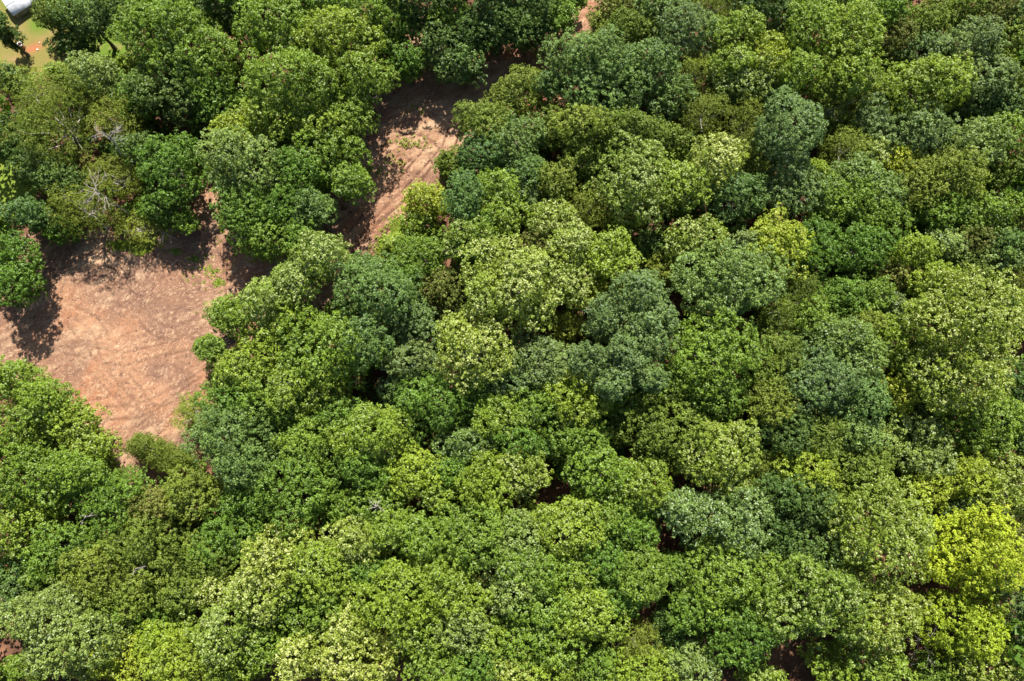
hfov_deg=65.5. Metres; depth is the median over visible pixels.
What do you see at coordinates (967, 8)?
broadleaf tree
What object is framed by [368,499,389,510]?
dead tree
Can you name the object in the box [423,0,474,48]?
broadleaf tree
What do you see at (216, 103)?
broadleaf tree
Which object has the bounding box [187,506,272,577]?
broadleaf tree
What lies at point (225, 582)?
broadleaf tree
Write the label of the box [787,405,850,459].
broadleaf tree
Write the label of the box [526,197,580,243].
broadleaf tree
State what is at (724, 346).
broadleaf tree
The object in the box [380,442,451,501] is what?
broadleaf tree
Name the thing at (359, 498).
broadleaf tree
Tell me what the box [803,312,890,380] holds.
broadleaf tree
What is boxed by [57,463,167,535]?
broadleaf tree
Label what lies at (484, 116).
broadleaf tree
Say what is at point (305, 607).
broadleaf tree
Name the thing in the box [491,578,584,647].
broadleaf tree
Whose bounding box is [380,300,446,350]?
broadleaf tree
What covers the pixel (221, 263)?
straw
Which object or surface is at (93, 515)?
dead tree
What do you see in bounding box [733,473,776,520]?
fine leaved tree
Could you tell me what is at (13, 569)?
broadleaf tree
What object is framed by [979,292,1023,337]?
broadleaf tree
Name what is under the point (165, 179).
broadleaf tree
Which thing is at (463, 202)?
broadleaf tree
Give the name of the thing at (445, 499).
broadleaf tree
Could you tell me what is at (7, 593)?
broadleaf tree
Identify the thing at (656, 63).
broadleaf tree
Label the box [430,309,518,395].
broadleaf tree
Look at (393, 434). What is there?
broadleaf tree
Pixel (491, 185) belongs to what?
broadleaf tree
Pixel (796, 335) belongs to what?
broadleaf tree
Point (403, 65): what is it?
broadleaf tree
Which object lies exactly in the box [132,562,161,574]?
dead tree
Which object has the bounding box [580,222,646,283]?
broadleaf tree
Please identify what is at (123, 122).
fine leaved tree
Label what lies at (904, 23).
broadleaf tree
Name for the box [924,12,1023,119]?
broadleaf tree
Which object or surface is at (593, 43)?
broadleaf tree
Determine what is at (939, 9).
broadleaf tree
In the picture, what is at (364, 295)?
broadleaf tree
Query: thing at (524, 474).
broadleaf tree
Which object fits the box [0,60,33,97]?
broadleaf tree
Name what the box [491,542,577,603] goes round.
broadleaf tree
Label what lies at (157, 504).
broadleaf tree
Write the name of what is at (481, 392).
broadleaf tree
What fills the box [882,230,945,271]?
broadleaf tree
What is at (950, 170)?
broadleaf tree
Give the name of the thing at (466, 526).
broadleaf tree
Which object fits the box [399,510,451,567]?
broadleaf tree
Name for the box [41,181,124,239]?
fine leaved tree
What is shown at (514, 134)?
broadleaf tree
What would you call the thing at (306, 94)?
broadleaf tree
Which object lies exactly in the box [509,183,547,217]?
broadleaf tree
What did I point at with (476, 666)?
broadleaf tree
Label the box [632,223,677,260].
broadleaf tree
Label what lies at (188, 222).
shrub
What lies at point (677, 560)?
broadleaf tree
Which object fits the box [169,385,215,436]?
shrub
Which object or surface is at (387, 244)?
broadleaf tree
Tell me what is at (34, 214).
broadleaf tree
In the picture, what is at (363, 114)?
broadleaf tree
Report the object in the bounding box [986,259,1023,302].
fine leaved tree
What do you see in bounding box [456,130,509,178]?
broadleaf tree
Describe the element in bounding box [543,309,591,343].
fine leaved tree
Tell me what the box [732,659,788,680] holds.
broadleaf tree
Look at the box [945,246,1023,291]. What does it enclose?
broadleaf tree
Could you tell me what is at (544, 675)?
broadleaf tree
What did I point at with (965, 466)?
broadleaf tree
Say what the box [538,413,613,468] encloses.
broadleaf tree
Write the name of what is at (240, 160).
broadleaf tree
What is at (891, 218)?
broadleaf tree
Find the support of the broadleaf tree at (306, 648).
on the ground at (790, 662)
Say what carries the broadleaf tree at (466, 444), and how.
on the ground at (790, 662)
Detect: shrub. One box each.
[37,216,89,246]
[109,207,170,248]
[123,430,196,474]
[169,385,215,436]
[172,209,200,235]
[394,209,444,242]
[431,144,470,182]
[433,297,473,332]
[559,0,587,23]
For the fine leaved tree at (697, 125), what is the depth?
92.47 m
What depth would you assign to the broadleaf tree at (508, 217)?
90.53 m
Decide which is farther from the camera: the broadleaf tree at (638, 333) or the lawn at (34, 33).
the lawn at (34, 33)
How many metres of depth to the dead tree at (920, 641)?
84.91 m
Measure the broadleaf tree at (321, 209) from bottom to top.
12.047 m
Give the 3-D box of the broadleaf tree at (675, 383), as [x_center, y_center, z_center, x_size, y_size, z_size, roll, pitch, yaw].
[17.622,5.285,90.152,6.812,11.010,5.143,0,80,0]
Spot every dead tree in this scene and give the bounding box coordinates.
[71,165,143,221]
[79,512,115,523]
[90,125,156,184]
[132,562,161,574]
[157,229,177,244]
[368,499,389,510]
[903,628,946,663]
[907,658,931,674]
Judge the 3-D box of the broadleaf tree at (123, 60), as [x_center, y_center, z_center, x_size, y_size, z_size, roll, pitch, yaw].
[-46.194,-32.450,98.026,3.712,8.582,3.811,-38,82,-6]
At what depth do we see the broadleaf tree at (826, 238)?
88.80 m
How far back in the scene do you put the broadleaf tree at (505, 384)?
87.05 m
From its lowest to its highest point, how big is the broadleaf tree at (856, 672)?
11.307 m
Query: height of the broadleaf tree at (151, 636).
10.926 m
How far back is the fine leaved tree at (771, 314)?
88.80 m
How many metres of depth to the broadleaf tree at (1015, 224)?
90.42 m
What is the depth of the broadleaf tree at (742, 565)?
81.58 m
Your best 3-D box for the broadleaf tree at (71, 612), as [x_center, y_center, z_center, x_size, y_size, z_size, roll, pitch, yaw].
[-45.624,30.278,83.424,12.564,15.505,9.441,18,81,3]
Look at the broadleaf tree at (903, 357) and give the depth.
90.36 m
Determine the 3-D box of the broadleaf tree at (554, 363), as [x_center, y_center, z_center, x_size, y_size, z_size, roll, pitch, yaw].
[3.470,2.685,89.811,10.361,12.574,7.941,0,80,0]
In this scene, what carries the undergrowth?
on the ground at (790, 662)
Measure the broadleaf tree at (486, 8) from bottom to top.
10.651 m
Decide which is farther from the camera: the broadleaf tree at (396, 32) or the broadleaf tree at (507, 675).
the broadleaf tree at (396, 32)
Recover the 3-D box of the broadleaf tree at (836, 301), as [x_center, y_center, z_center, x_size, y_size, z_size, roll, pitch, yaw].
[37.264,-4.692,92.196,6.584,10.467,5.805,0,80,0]
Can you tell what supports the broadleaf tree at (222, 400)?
on the ground at (790, 662)
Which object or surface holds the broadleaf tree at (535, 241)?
on the ground at (790, 662)
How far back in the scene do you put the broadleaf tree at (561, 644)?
80.81 m
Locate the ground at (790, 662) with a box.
[0,0,1023,680]
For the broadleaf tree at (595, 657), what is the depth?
82.61 m
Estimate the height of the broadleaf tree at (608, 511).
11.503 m
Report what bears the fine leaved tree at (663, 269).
on the ground at (790, 662)
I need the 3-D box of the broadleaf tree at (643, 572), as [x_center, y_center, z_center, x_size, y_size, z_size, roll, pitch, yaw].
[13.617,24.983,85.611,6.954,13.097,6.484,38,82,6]
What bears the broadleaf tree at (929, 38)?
on the ground at (790, 662)
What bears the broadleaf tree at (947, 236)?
on the ground at (790, 662)
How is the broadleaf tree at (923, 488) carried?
on the ground at (790, 662)
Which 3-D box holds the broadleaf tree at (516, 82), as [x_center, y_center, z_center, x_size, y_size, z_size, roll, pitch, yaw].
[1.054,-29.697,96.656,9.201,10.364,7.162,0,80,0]
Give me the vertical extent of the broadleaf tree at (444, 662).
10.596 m
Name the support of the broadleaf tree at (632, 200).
on the ground at (790, 662)
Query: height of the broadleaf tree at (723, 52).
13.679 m
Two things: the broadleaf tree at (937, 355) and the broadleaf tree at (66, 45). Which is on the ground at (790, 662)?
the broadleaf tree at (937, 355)
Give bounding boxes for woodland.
[0,0,1023,680]
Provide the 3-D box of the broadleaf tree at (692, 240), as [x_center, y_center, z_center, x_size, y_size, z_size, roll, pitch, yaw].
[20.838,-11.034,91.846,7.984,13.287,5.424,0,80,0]
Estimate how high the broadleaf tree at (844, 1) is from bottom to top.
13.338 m
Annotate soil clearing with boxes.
[0,0,605,485]
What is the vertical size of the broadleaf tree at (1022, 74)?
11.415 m
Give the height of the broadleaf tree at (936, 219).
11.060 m
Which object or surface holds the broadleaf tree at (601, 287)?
on the ground at (790, 662)
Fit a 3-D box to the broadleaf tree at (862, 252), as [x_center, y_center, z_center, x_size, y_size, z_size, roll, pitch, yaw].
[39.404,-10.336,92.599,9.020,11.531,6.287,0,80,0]
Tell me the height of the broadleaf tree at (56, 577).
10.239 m
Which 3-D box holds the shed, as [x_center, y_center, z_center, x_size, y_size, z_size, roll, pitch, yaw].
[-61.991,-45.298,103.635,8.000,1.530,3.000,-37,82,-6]
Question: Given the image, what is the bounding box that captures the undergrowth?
[0,0,1023,617]
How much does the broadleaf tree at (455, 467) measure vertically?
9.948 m
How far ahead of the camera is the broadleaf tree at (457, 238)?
88.41 m
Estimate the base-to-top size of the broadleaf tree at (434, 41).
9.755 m
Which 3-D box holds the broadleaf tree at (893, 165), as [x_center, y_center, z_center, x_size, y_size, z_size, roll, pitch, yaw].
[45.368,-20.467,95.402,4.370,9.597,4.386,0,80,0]
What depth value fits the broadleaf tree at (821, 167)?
91.06 m
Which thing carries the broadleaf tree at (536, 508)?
on the ground at (790, 662)
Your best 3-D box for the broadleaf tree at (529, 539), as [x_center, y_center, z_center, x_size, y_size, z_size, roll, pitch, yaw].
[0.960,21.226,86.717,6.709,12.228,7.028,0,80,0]
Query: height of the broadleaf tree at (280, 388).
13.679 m
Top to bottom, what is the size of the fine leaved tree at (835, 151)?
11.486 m
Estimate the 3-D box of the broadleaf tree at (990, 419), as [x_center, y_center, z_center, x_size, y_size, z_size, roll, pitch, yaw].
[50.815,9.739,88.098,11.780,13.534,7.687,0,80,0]
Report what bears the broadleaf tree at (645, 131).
on the ground at (790, 662)
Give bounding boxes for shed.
[2,0,44,18]
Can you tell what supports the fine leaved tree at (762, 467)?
on the ground at (790, 662)
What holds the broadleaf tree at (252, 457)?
on the ground at (790, 662)
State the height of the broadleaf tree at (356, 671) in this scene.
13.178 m
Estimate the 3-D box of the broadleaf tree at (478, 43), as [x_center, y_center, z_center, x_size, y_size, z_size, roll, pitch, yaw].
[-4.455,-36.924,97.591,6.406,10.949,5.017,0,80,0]
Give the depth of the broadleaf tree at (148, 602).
82.40 m
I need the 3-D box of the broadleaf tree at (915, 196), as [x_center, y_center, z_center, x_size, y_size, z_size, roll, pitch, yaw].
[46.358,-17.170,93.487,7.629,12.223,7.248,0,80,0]
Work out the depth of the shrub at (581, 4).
97.89 m
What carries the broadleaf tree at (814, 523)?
on the ground at (790, 662)
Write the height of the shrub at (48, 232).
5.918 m
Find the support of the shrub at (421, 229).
on the ground at (790, 662)
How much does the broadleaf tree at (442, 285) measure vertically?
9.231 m
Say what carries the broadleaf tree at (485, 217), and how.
on the ground at (790, 662)
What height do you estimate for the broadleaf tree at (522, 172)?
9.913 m
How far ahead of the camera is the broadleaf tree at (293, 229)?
89.78 m
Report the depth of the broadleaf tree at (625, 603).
82.37 m
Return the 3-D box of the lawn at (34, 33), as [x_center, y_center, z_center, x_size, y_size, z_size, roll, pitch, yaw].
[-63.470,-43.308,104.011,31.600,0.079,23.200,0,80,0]
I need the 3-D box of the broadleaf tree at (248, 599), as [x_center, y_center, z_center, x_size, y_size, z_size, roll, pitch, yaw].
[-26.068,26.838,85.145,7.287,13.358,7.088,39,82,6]
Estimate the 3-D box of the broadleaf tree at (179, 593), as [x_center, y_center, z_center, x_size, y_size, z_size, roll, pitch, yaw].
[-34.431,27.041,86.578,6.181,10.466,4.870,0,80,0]
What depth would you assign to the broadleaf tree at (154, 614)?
84.04 m
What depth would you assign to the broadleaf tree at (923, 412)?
87.48 m
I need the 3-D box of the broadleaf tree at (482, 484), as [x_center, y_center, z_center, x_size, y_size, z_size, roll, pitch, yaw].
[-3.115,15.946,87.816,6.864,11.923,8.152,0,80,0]
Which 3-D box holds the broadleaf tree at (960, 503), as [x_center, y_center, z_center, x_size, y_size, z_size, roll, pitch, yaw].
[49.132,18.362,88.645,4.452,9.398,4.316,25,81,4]
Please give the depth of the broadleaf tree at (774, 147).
87.79 m
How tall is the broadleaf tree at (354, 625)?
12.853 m
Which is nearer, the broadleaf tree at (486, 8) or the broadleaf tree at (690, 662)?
the broadleaf tree at (690, 662)
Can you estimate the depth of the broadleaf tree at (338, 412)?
86.51 m
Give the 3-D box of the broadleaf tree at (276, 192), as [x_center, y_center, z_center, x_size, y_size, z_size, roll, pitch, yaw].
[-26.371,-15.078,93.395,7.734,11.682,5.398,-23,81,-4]
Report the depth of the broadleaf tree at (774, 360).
85.87 m
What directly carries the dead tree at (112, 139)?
on the ground at (790, 662)
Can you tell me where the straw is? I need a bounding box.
[1,1,599,482]
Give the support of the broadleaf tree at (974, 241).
on the ground at (790, 662)
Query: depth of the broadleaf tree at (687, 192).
87.34 m
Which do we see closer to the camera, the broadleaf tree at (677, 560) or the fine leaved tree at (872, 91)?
the broadleaf tree at (677, 560)
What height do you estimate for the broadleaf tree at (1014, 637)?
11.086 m
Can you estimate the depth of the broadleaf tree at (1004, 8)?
92.86 m
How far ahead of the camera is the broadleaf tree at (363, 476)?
84.64 m
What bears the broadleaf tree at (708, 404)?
on the ground at (790, 662)
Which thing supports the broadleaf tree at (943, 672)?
on the ground at (790, 662)
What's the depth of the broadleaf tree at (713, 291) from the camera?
84.31 m
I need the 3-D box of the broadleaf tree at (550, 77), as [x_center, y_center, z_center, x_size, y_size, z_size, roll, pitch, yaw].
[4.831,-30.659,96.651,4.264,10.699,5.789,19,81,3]
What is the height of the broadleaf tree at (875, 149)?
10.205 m
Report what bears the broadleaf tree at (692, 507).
on the ground at (790, 662)
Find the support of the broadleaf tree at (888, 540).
on the ground at (790, 662)
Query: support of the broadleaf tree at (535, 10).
on the ground at (790, 662)
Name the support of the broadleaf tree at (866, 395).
on the ground at (790, 662)
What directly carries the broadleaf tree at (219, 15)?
on the ground at (790, 662)
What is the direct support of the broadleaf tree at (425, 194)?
on the ground at (790, 662)
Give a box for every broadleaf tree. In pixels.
[0,10,29,56]
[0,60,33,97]
[0,107,44,166]
[0,192,62,235]
[0,228,48,308]
[0,354,87,424]
[0,399,72,464]
[0,439,120,520]
[0,496,68,570]
[0,540,30,591]
[0,571,55,623]
[0,577,137,680]
[0,649,60,680]
[3,142,70,189]
[17,549,72,599]
[18,519,106,580]
[26,158,92,205]
[30,0,84,38]
[33,400,123,463]
[42,25,102,65]
[42,60,94,102]
[44,0,125,50]
[55,538,138,602]
[57,48,128,102]
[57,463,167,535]
[66,628,165,680]
[80,587,141,636]
[84,561,182,625]
[88,0,148,45]
[99,505,210,571]
[105,0,260,101]
[107,53,235,130]
[109,52,153,86]
[109,129,170,167]
[110,68,166,124]
[113,537,194,600]
[126,483,197,535]
[127,0,213,39]
[128,596,194,634]
[131,127,219,208]
[132,616,195,664]
[134,191,191,234]
[135,619,223,680]
[156,570,216,616]
[163,462,226,525]
[175,531,239,585]
[177,583,277,673]
[179,403,279,491]
[184,72,250,126]
[186,567,245,612]
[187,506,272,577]
[191,0,264,45]
[191,291,257,364]
[193,368,264,421]
[195,124,295,204]
[203,321,311,396]
[204,649,264,680]
[207,108,268,166]
[207,177,292,242]
[216,473,280,529]
[220,560,297,632]
[226,217,297,263]
[228,11,268,62]
[229,612,292,678]
[231,0,328,69]
[232,376,306,431]
[233,87,309,150]
[237,44,343,125]
[237,228,357,328]
[239,518,317,591]
[242,356,353,421]
[248,180,318,233]
[252,443,348,546]
[256,301,314,344]
[264,571,352,641]
[268,142,333,197]
[268,298,388,396]
[270,628,336,680]
[271,412,339,470]
[277,537,360,607]
[281,214,322,250]
[284,0,359,41]
[284,112,377,205]
[286,185,339,232]
[287,4,385,84]
[287,100,353,157]
[305,390,368,442]
[311,626,403,680]
[316,595,380,655]
[318,514,386,573]
[323,396,419,472]
[329,88,380,147]
[330,49,400,117]
[331,249,426,371]
[332,443,396,493]
[332,479,409,525]
[337,0,391,45]
[340,551,449,632]
[344,550,394,594]
[347,252,383,281]
[357,0,420,65]
[364,502,420,554]
[373,374,413,406]
[376,232,407,259]
[378,337,447,388]
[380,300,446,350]
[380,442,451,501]
[381,252,427,294]
[383,40,430,87]
[386,604,456,668]
[388,370,478,449]
[390,232,450,277]
[391,0,460,36]
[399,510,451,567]
[400,178,451,223]
[400,548,476,596]
[400,640,469,680]
[407,15,474,72]
[415,481,460,514]
[416,262,465,306]
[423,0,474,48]
[424,448,475,492]
[427,497,525,573]
[428,425,493,464]
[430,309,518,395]
[430,595,496,660]
[431,42,487,90]
[435,215,501,263]
[436,568,497,629]
[440,166,485,225]
[449,9,500,63]
[449,207,498,243]
[449,641,506,680]
[451,97,513,148]
[452,448,514,522]
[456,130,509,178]
[457,230,571,334]
[461,0,526,55]
[461,378,494,420]
[468,613,528,664]
[471,386,541,452]
[474,167,528,213]
[474,549,557,616]
[479,190,532,239]
[481,647,543,680]
[483,63,557,128]
[484,365,531,402]
[484,420,558,466]
[487,110,548,177]
[489,444,553,507]
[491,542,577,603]
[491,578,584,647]
[492,0,566,36]
[494,0,560,61]
[494,503,551,570]
[497,602,587,678]
[498,327,583,396]
[503,149,555,197]
[508,646,573,680]
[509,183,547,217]
[511,379,564,428]
[515,223,562,263]
[520,502,552,536]
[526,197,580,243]
[527,155,583,204]
[529,488,617,566]
[530,68,567,114]
[530,101,570,153]
[536,23,635,94]
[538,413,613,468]
[539,0,580,43]
[541,361,618,435]
[544,217,599,310]
[547,102,623,157]
[548,578,630,644]
[552,652,595,680]
[555,138,614,189]
[555,550,602,595]
[557,43,662,133]
[560,442,636,501]
[563,268,684,402]
[572,639,624,680]
[573,533,639,587]
[578,482,647,536]
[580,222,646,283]
[581,130,694,232]
[583,281,624,310]
[585,0,641,27]
[587,9,614,47]
[593,571,651,620]
[601,379,651,428]
[602,5,660,54]
[603,104,671,157]
[603,641,678,680]
[606,539,676,607]
[608,451,673,518]
[610,495,662,557]
[613,394,722,470]
[614,36,682,101]
[629,0,684,41]
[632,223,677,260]
[644,0,726,74]
[644,73,699,125]
[644,607,704,655]
[645,363,701,406]
[646,121,700,163]
[653,482,774,565]
[654,547,697,590]
[658,159,715,223]
[659,637,723,680]
[661,305,773,402]
[662,212,729,263]
[662,413,763,495]
[664,586,720,635]
[667,237,795,330]
[673,533,791,631]
[676,370,755,421]
[684,132,748,196]
[692,161,776,236]
[697,4,766,95]
[698,599,785,674]
[700,49,785,116]
[728,0,802,40]
[728,230,761,261]
[731,370,801,429]
[732,157,773,184]
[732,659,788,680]
[734,328,806,393]
[734,578,780,632]
[735,29,796,96]
[742,397,824,461]
[745,202,817,283]
[746,548,877,648]
[748,466,815,558]
[749,82,828,172]
[757,153,833,218]
[762,474,848,578]
[763,441,842,500]
[765,322,823,362]
[766,0,843,110]
[779,339,865,419]
[782,292,837,348]
[786,0,855,36]
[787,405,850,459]
[788,215,843,277]
[790,158,834,194]
[796,629,924,680]
[803,172,880,225]
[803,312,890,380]
[809,0,888,112]
[809,273,872,320]
[809,372,896,432]
[811,438,898,498]
[815,220,908,273]
[818,150,886,199]
[820,462,940,585]
[831,561,934,663]
[833,416,891,454]
[838,308,890,340]
[840,271,899,315]
[841,91,890,147]
[844,133,890,173]
[846,195,918,241]
[852,0,915,47]
[856,170,910,214]
[856,368,917,418]
[861,14,920,66]
[861,99,960,168]
[861,313,914,370]
[863,290,908,320]
[869,411,959,484]
[871,258,926,293]
[873,49,981,128]
[879,29,951,80]
[879,157,949,222]
[880,141,923,178]
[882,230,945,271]
[888,348,931,389]
[890,263,1023,418]
[891,0,957,59]
[893,397,947,438]
[895,463,955,513]
[896,259,966,299]
[899,588,1011,664]
[905,190,975,235]
[907,647,974,680]
[908,499,1023,604]
[910,225,969,263]
[916,144,994,211]
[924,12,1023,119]
[924,394,1023,460]
[928,0,995,36]
[929,447,1003,506]
[931,488,987,526]
[936,115,1019,176]
[941,626,1023,680]
[943,78,1023,130]
[943,189,1023,239]
[945,223,1007,268]
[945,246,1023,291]
[958,0,1023,54]
[963,446,1023,520]
[966,566,1023,622]
[971,612,1023,656]
[972,109,1023,164]
[973,18,1023,73]
[974,418,1023,455]
[976,501,1023,564]
[978,223,1023,268]
[979,196,1023,242]
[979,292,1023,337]
[980,0,1023,48]
[980,150,1023,198]
[981,355,1023,422]
[990,79,1023,126]
[994,52,1023,98]
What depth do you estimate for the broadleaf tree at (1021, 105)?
92.20 m
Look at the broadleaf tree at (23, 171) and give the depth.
93.05 m
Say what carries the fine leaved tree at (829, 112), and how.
on the ground at (790, 662)
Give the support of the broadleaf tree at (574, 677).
on the ground at (790, 662)
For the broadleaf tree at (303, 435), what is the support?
on the ground at (790, 662)
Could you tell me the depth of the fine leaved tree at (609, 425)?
87.67 m
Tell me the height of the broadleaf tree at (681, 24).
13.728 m
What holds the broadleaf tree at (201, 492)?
on the ground at (790, 662)
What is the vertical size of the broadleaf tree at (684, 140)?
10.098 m
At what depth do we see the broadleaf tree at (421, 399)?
86.23 m
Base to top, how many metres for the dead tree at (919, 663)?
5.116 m
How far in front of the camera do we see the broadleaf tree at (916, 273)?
88.56 m
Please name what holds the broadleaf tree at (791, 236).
on the ground at (790, 662)
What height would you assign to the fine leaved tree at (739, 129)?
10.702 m
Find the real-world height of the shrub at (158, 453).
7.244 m
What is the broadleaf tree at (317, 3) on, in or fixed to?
on the ground at (790, 662)
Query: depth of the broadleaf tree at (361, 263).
90.33 m
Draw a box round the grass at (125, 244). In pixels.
[103,98,435,312]
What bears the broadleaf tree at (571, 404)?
on the ground at (790, 662)
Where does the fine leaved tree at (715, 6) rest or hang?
on the ground at (790, 662)
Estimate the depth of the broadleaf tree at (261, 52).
93.94 m
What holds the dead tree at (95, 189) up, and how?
on the ground at (790, 662)
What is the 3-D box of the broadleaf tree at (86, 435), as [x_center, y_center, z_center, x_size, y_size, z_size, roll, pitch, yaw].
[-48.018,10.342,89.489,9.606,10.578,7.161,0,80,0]
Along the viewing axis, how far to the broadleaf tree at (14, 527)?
83.75 m
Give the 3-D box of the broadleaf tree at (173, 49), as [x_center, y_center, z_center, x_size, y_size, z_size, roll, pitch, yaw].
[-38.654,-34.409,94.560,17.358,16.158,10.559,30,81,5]
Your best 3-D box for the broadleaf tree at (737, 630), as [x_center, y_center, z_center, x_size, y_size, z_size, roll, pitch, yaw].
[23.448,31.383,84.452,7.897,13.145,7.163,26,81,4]
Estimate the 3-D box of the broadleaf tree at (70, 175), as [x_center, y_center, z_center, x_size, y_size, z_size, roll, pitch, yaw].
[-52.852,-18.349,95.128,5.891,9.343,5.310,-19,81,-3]
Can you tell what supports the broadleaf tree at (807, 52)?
on the ground at (790, 662)
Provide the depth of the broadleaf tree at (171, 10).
94.61 m
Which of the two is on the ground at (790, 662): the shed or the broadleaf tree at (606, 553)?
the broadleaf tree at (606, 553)
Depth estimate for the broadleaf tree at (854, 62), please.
89.83 m
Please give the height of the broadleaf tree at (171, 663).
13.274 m
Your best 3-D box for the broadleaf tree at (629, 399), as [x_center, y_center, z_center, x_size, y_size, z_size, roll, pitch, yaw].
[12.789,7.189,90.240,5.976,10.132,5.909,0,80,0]
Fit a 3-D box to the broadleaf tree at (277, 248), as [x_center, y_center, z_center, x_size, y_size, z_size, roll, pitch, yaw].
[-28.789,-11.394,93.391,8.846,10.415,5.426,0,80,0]
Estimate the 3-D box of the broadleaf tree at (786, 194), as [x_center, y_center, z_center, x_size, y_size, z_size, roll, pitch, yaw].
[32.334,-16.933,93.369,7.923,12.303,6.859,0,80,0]
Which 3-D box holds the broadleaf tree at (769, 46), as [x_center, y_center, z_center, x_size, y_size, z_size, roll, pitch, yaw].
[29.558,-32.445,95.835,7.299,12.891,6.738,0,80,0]
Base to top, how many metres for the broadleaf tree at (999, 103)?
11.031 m
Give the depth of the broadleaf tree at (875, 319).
87.91 m
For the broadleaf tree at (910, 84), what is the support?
on the ground at (790, 662)
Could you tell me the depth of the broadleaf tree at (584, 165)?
91.08 m
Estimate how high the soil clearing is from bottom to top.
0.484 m
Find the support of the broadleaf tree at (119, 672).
on the ground at (790, 662)
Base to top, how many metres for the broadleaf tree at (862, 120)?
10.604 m
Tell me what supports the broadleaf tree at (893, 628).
on the ground at (790, 662)
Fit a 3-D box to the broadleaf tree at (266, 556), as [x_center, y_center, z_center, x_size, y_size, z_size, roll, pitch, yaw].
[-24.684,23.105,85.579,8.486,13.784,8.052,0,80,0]
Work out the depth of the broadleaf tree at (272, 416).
85.65 m
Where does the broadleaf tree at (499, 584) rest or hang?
on the ground at (790, 662)
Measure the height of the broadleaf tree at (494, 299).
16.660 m
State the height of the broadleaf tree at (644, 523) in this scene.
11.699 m
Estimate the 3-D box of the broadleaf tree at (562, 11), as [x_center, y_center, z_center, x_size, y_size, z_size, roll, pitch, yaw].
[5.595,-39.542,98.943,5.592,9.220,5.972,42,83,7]
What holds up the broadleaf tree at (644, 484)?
on the ground at (790, 662)
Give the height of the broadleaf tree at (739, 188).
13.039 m
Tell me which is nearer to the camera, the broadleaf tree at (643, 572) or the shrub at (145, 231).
the broadleaf tree at (643, 572)
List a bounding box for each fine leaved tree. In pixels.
[0,58,117,171]
[0,59,67,113]
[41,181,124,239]
[79,150,161,207]
[81,91,152,148]
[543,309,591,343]
[557,182,615,231]
[596,408,636,448]
[597,212,645,243]
[601,611,662,664]
[636,249,683,296]
[670,84,733,141]
[671,51,717,104]
[675,0,743,37]
[717,92,769,145]
[723,135,764,169]
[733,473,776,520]
[740,450,783,483]
[748,269,828,338]
[802,73,871,136]
[817,123,873,172]
[843,73,885,110]
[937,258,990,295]
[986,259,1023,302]
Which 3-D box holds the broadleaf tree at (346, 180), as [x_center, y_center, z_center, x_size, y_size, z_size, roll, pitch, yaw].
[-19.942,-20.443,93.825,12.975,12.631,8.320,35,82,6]
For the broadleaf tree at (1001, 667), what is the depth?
81.34 m
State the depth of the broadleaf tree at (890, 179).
90.02 m
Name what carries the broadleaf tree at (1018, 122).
on the ground at (790, 662)
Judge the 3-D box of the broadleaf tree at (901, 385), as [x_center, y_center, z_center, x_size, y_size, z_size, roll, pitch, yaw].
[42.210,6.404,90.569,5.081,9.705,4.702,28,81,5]
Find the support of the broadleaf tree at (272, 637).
on the ground at (790, 662)
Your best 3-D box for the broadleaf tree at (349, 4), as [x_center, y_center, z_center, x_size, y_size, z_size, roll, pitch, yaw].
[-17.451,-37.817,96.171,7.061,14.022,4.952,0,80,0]
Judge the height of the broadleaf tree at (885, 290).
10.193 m
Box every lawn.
[0,0,140,79]
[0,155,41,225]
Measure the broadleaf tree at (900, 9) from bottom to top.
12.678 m
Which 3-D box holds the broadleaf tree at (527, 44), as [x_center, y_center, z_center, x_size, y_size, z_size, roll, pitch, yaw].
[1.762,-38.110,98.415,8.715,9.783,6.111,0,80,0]
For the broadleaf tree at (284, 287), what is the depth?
84.46 m
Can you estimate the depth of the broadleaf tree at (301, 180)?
89.42 m
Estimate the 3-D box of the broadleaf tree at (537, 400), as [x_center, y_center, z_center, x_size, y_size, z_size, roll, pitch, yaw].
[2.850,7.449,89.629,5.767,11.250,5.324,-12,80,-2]
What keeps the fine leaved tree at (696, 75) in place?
on the ground at (790, 662)
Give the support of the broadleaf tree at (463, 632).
on the ground at (790, 662)
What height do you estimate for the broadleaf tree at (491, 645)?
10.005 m
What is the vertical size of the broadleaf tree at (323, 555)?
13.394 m
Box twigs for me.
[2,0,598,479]
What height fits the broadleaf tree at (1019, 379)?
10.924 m
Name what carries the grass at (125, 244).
on the soil clearing
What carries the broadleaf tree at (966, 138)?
on the ground at (790, 662)
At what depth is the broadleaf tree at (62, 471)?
83.29 m
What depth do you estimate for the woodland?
90.07 m
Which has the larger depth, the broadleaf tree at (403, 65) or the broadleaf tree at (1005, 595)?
the broadleaf tree at (403, 65)
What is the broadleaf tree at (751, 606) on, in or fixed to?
on the ground at (790, 662)
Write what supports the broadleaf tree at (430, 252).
on the ground at (790, 662)
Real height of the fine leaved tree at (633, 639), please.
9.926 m
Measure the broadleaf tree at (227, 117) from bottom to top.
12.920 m
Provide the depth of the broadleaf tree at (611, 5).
95.27 m
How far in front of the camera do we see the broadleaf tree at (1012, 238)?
89.49 m
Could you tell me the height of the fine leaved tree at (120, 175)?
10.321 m
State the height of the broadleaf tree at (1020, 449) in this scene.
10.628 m
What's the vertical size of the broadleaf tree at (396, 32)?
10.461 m
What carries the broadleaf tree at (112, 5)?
on the ground at (790, 662)
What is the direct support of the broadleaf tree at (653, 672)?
on the ground at (790, 662)
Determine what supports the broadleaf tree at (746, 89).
on the ground at (790, 662)
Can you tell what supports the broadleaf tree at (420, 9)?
on the ground at (790, 662)

